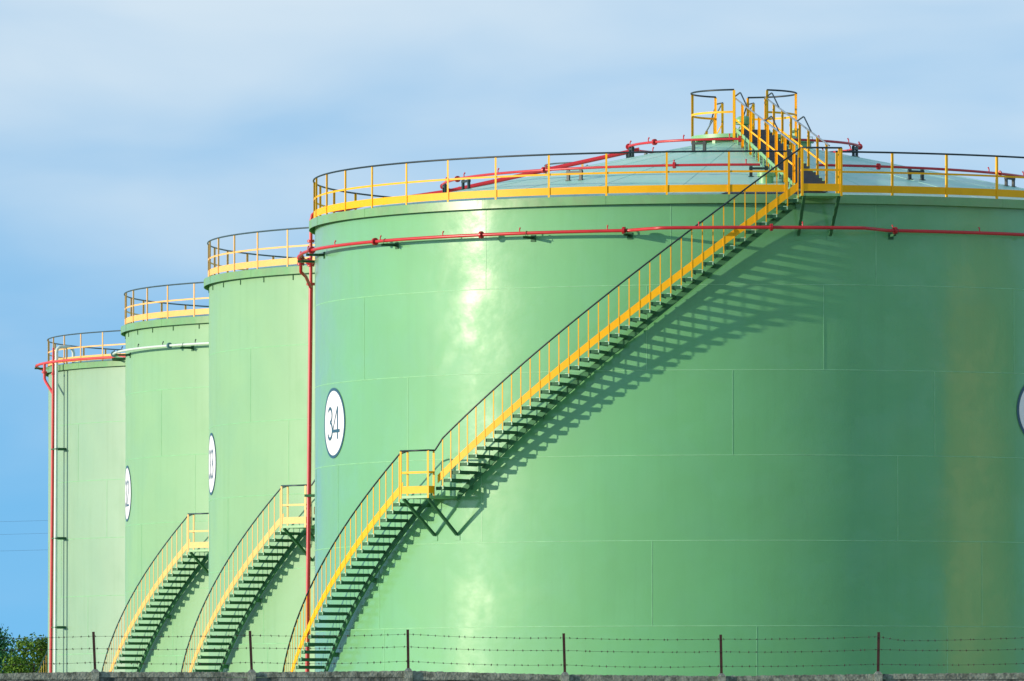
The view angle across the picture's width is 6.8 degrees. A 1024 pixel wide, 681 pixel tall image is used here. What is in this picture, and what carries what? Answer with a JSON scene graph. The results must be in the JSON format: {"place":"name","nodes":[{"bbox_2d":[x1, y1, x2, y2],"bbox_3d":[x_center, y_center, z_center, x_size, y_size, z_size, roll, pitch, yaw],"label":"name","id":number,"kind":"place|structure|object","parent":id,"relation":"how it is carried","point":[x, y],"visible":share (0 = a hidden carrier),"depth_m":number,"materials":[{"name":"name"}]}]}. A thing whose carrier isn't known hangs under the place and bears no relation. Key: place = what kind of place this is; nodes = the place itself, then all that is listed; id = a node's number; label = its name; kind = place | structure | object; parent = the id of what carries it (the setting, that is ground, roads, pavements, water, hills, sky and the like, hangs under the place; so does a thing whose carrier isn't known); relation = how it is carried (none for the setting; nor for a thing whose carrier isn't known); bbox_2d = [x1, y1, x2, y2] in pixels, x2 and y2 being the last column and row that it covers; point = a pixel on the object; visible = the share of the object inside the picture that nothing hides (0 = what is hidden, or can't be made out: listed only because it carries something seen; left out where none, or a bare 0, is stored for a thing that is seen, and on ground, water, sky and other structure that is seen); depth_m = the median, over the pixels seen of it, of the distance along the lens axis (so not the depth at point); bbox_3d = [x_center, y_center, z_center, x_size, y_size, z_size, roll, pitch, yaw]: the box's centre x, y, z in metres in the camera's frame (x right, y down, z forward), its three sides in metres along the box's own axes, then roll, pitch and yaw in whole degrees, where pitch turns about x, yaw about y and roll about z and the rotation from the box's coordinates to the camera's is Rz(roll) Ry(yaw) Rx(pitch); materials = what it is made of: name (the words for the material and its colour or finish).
{"place":"outdoors","nodes":[
{"label":"outdoors","id":0,"kind":"place"},
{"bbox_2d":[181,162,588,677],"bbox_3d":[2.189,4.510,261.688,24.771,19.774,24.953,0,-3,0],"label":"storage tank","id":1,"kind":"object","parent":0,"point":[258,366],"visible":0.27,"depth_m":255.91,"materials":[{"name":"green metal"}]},
{"bbox_2d":[0,0,1023,667],"label":"sky","id":2,"kind":"structure","parent":0,"point":[136,135],"materials":[{"name":"blue"}]},
{"label":"gravel yard","id":3,"kind":"structure","parent":0,"visible":0},
{"bbox_2d":[37,330,125,672],"bbox_3d":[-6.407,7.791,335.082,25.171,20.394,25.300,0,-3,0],"label":"storage tank","id":4,"kind":"object","parent":3,"relation":"on","point":[91,502],"visible":0.2,"depth_m":328.69,"materials":[{"name":"green metal"}]},
{"bbox_2d":[51,345,74,671],"bbox_3d":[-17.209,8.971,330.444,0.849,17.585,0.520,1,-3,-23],"label":"vent pipe","id":5,"kind":"object","parent":4,"relation":"attached to","point":[56,538],"visible":1,"depth_m":330.28,"materials":[{"name":"metal"}]},
{"bbox_2d":[35,348,124,672],"bbox_3d":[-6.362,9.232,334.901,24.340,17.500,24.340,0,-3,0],"label":"pipe ring","id":6,"kind":"object","parent":4,"relation":"attached to","point":[44,373],"visible":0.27,"depth_m":330.59,"materials":[{"name":"red paint"}]},
{"bbox_2d":[101,282,208,671],"bbox_3d":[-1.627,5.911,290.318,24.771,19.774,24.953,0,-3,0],"label":"storage tank","id":7,"kind":"object","parent":3,"relation":"on","point":[167,498],"visible":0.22,"depth_m":284.68,"materials":[{"name":"green metal"}]},
{"bbox_2d":[111,339,208,359],"bbox_3d":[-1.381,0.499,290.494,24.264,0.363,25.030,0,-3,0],"label":"pipe ring","id":8,"kind":"object","parent":7,"relation":"attached to","point":[118,357],"visible":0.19,"depth_m":284.97,"materials":[{"name":"white paint"}]},
{"bbox_2d":[282,89,1023,675],"bbox_3d":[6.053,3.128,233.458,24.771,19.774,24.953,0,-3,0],"label":"storage tank","id":9,"kind":"object","parent":3,"relation":"on","point":[776,441],"visible":0.98,"depth_m":223.17,"materials":[{"name":"green metal"}]},
{"bbox_2d":[297,210,1023,671],"bbox_3d":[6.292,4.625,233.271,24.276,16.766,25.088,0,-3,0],"label":"pipe ring","id":10,"kind":"object","parent":9,"relation":"attached to","point":[311,250],"visible":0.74,"depth_m":226.85,"materials":[{"name":"red metal"}]},
{"bbox_2d":[341,133,1023,211],"bbox_3d":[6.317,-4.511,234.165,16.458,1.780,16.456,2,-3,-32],"label":"roof pipe","id":11,"kind":"object","parent":9,"relation":"on","point":[567,167],"visible":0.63,"depth_m":230.72,"materials":[{"name":"red metal"}]},
{"label":"ground","id":12,"kind":"structure","parent":0,"visible":0},
{"bbox_2d":[0,623,22,672],"bbox_3d":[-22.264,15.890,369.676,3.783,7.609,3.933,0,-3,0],"label":"tree","id":13,"kind":"object","parent":12,"relation":"on","point":[3,644],"visible":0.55,"depth_m":369.73,"materials":[{"name":"green plant"}]},
{"bbox_2d":[0,637,28,673],"bbox_3d":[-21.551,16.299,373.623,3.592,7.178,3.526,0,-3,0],"label":"tree","id":14,"kind":"object","parent":12,"relation":"on","point":[9,644],"visible":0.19,"depth_m":373.56,"materials":[{"name":"green plant"}]},
{"bbox_2d":[0,632,47,672],"bbox_3d":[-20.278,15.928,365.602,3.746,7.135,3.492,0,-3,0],"label":"tree","id":15,"kind":"object","parent":12,"relation":"on","point":[42,643],"visible":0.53,"depth_m":365.43,"materials":[{"name":"green plant"}]},
{"bbox_2d":[13,634,47,672],"bbox_3d":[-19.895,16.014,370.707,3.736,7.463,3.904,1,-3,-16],"label":"tree","id":16,"kind":"object","parent":12,"relation":"on","point":[35,658],"visible":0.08,"depth_m":370.28,"materials":[{"name":"green plant"}]},
{"bbox_2d":[0,668,1023,680],"bbox_3d":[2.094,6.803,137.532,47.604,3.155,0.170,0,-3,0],"label":"concrete wall","id":17,"kind":"structure","parent":12,"relation":"on","point":[408,674],"depth_m":137.56,"materials":[{"name":"grey concrete"}]},
{"bbox_2d":[0,630,1023,672],"bbox_3d":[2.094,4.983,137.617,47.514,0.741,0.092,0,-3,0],"label":"barbed wire fence","id":18,"kind":"object","parent":17,"relation":"on","point":[408,661],"visible":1,"depth_m":137.60,"materials":[{"name":"brown metal"}]}
]}

